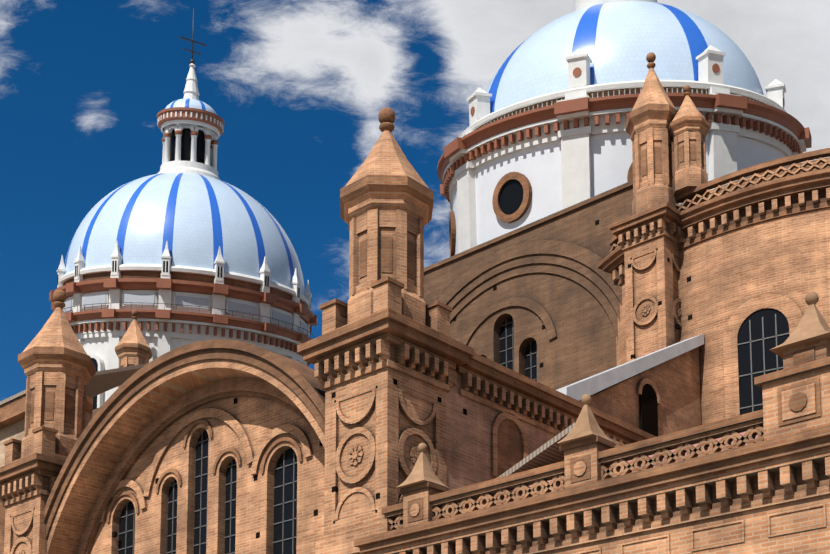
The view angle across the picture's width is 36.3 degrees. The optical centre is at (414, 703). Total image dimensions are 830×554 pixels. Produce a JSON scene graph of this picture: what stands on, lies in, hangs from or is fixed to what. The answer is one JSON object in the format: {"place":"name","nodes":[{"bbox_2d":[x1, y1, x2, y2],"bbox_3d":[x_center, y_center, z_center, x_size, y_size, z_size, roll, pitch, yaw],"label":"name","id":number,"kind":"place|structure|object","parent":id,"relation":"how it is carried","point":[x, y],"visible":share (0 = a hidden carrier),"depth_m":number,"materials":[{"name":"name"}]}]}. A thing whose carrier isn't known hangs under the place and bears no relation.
{"place":"outdoors","nodes":[
{"label":"outdoors","id":0,"kind":"place"},
{"bbox_2d":[57,128,310,409],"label":"dark openings","id":1,"kind":"object","parent":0,"point":[186,147],"visible":0.23,"depth_m":109.28,"materials":[{"name":"black"}]},
{"bbox_2d":[63,271,305,305],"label":"cornice ring","id":2,"kind":"object","parent":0,"point":[186,277],"visible":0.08,"depth_m":102.43,"materials":[{"name":"brown stone"}]},
{"bbox_2d":[65,172,304,295],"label":"dome","id":3,"kind":"structure","parent":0,"point":[194,220],"depth_m":103.52,"materials":[{"name":"tile"}]},
{"bbox_2d":[66,290,305,403],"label":"drum wall","id":4,"kind":"structure","parent":0,"point":[97,346],"depth_m":102.93,"materials":[{"name":"white paint"}]},
{"bbox_2d":[49,107,316,365],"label":"cornice bands","id":5,"kind":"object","parent":4,"relation":"attached to","point":[303,311],"depth_m":102.96,"materials":[{"name":"brown stone"}]},
{"bbox_2d":[49,302,314,337],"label":"band","id":6,"kind":"object","parent":5,"relation":"on","point":[196,306],"visible":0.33,"depth_m":102.52,"materials":[{"name":"brown stone"}]},
{"bbox_2d":[63,294,307,334],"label":"drum panels","id":7,"kind":"object","parent":4,"relation":"attached to","point":[149,299],"visible":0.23,"depth_m":102.87,"materials":[{"name":"white paint"}]},
{"bbox_2d":[165,98,216,114],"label":"small cupola dome","id":8,"kind":"structure","parent":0,"point":[192,103],"depth_m":108.67,"materials":[{"name":"white tile"}]},
{"bbox_2d":[92,180,633,417],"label":"brick wall","id":9,"kind":"structure","parent":0,"point":[539,272],"depth_m":71.28,"materials":[{"name":"brown brick"}]},
{"bbox_2d":[0,0,829,400],"label":"sky","id":10,"kind":"structure","parent":0,"point":[299,89],"materials":[{"name":"blue"}]},
{"bbox_2d":[446,369,557,503],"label":"side wall","id":11,"kind":"structure","parent":0,"point":[468,448],"depth_m":48.28,"materials":[{"name":"brown brick"}]},
{"bbox_2d":[452,132,788,254],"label":"drum wall","id":12,"kind":"structure","parent":0,"point":[539,167],"depth_m":72.30,"materials":[{"name":"white paint"}]},
{"bbox_2d":[499,179,522,214],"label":"round window","id":13,"kind":"structure","parent":12,"relation":"in","point":[511,197],"depth_m":73.53,"materials":[{"name":"black glass"}]},
{"bbox_2d":[449,87,777,256],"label":"trim","id":14,"kind":"structure","parent":12,"relation":"attached to","point":[521,211],"depth_m":72.86,"materials":[{"name":"brown stone"}]},
{"bbox_2d":[437,64,811,202],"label":"cornice","id":15,"kind":"structure","parent":12,"relation":"on","point":[791,123],"depth_m":71.58,"materials":[{"name":"brown stone"}]},
{"bbox_2d":[486,1,763,112],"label":"dome","id":16,"kind":"structure","parent":15,"relation":"on","point":[618,41],"depth_m":72.97,"materials":[{"name":"tile"}]},
{"bbox_2d":[478,427,763,509],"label":"pink terrace wall","id":17,"kind":"structure","parent":0,"point":[695,445],"depth_m":37.90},
{"label":"ground","id":18,"kind":"structure","parent":0,"visible":0},
{"bbox_2d":[0,412,91,508],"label":"wall","id":19,"kind":"structure","parent":18,"relation":"on","point":[15,430],"depth_m":67.67,"materials":[{"name":"brick"}]},
{"bbox_2d":[0,68,829,553],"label":"brick facade","id":20,"kind":"structure","parent":18,"relation":"on","point":[380,426],"depth_m":48.21,"materials":[{"name":"brown brick"}]},
{"bbox_2d":[0,363,147,405],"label":"roof","id":21,"kind":"structure","parent":20,"relation":"on","point":[103,381],"depth_m":69.22,"materials":[{"name":"tile"}]},
{"bbox_2d":[43,339,324,538],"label":"cathedral arch bands","id":22,"kind":"object","parent":20,"relation":"attached to","point":[300,380],"visible":0.44,"depth_m":53.84,"materials":[{"name":"brown stone"}]},
{"bbox_2d":[57,63,311,407],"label":"white dome mouldings","id":23,"kind":"object","parent":20,"relation":"on","point":[114,297],"visible":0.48,"depth_m":103.56,"materials":[{"name":"white paint"}]},
{"bbox_2d":[179,8,206,63],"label":"cross","id":24,"kind":"object","parent":23,"relation":"on","point":[192,60],"visible":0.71,"depth_m":109.97,"materials":[{"name":"black metal"}]},
{"bbox_2d":[112,220,691,537],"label":"wall holes","id":25,"kind":"object","parent":20,"relation":"in","point":[648,410],"visible":0.48,"depth_m":58.11,"materials":[{"name":"black"}]},
{"bbox_2d":[0,52,829,553],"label":"stone moldings","id":26,"kind":"structure","parent":20,"relation":"attached to","point":[396,324],"depth_m":46.48,"materials":[{"name":"brown stone"}]},
{"bbox_2d":[118,309,788,553],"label":"arched windows","id":27,"kind":"structure","parent":20,"relation":"in","point":[744,361],"depth_m":59.49,"materials":[{"name":"black glass"}]},
{"bbox_2d":[118,314,788,553],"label":"window bars","id":28,"kind":"object","parent":27,"relation":"attached to","point":[294,481],"visible":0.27,"depth_m":57.11,"materials":[{"name":"grey metal"}]},
{"bbox_2d":[459,422,625,513],"bbox_3d":[4.728,-7.544,43.575,5.100,2.050,4.500,-6,-10,42],"label":"terrace canopy","id":29,"kind":"object","parent":20,"relation":"on","point":[549,452],"visible":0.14,"depth_m":41.54,"materials":[{"name":"grey metal"}]},
{"bbox_2d":[397,292,829,488],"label":"pinnacle caps","id":30,"kind":"object","parent":20,"relation":"on","point":[812,326],"visible":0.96,"depth_m":38.51,"materials":[{"name":"brown stone"}]},
{"bbox_2d":[442,0,805,252],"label":"white dome mouldings","id":31,"kind":"object","parent":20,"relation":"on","point":[576,165],"visible":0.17,"depth_m":71.16,"materials":[{"name":"white paint"}]},
{"bbox_2d":[557,334,703,400],"bbox_3d":[9.933,-15.299,57.899,0.950,6.900,11.700,-6,-10,42],"label":"sloped roof edge","id":32,"kind":"object","parent":20,"relation":"attached to","point":[591,385],"visible":0.71,"depth_m":56.75,"materials":[{"name":"grey concrete"}]},
{"bbox_2d":[616,157,829,424],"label":"curved brick wall","id":33,"kind":"structure","parent":20,"relation":"on","point":[730,273],"depth_m":61.51,"materials":[{"name":"brown brick"}]},
{"bbox_2d":[597,148,829,284],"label":"cornice","id":34,"kind":"structure","parent":33,"relation":"attached to","point":[782,188],"depth_m":61.26,"materials":[{"name":"brown stone"}]},
{"bbox_2d":[607,157,829,284],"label":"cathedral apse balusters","id":35,"kind":"object","parent":34,"relation":"on","point":[617,274],"visible":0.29,"depth_m":61.54,"materials":[{"name":"brown stone"}]}
]}

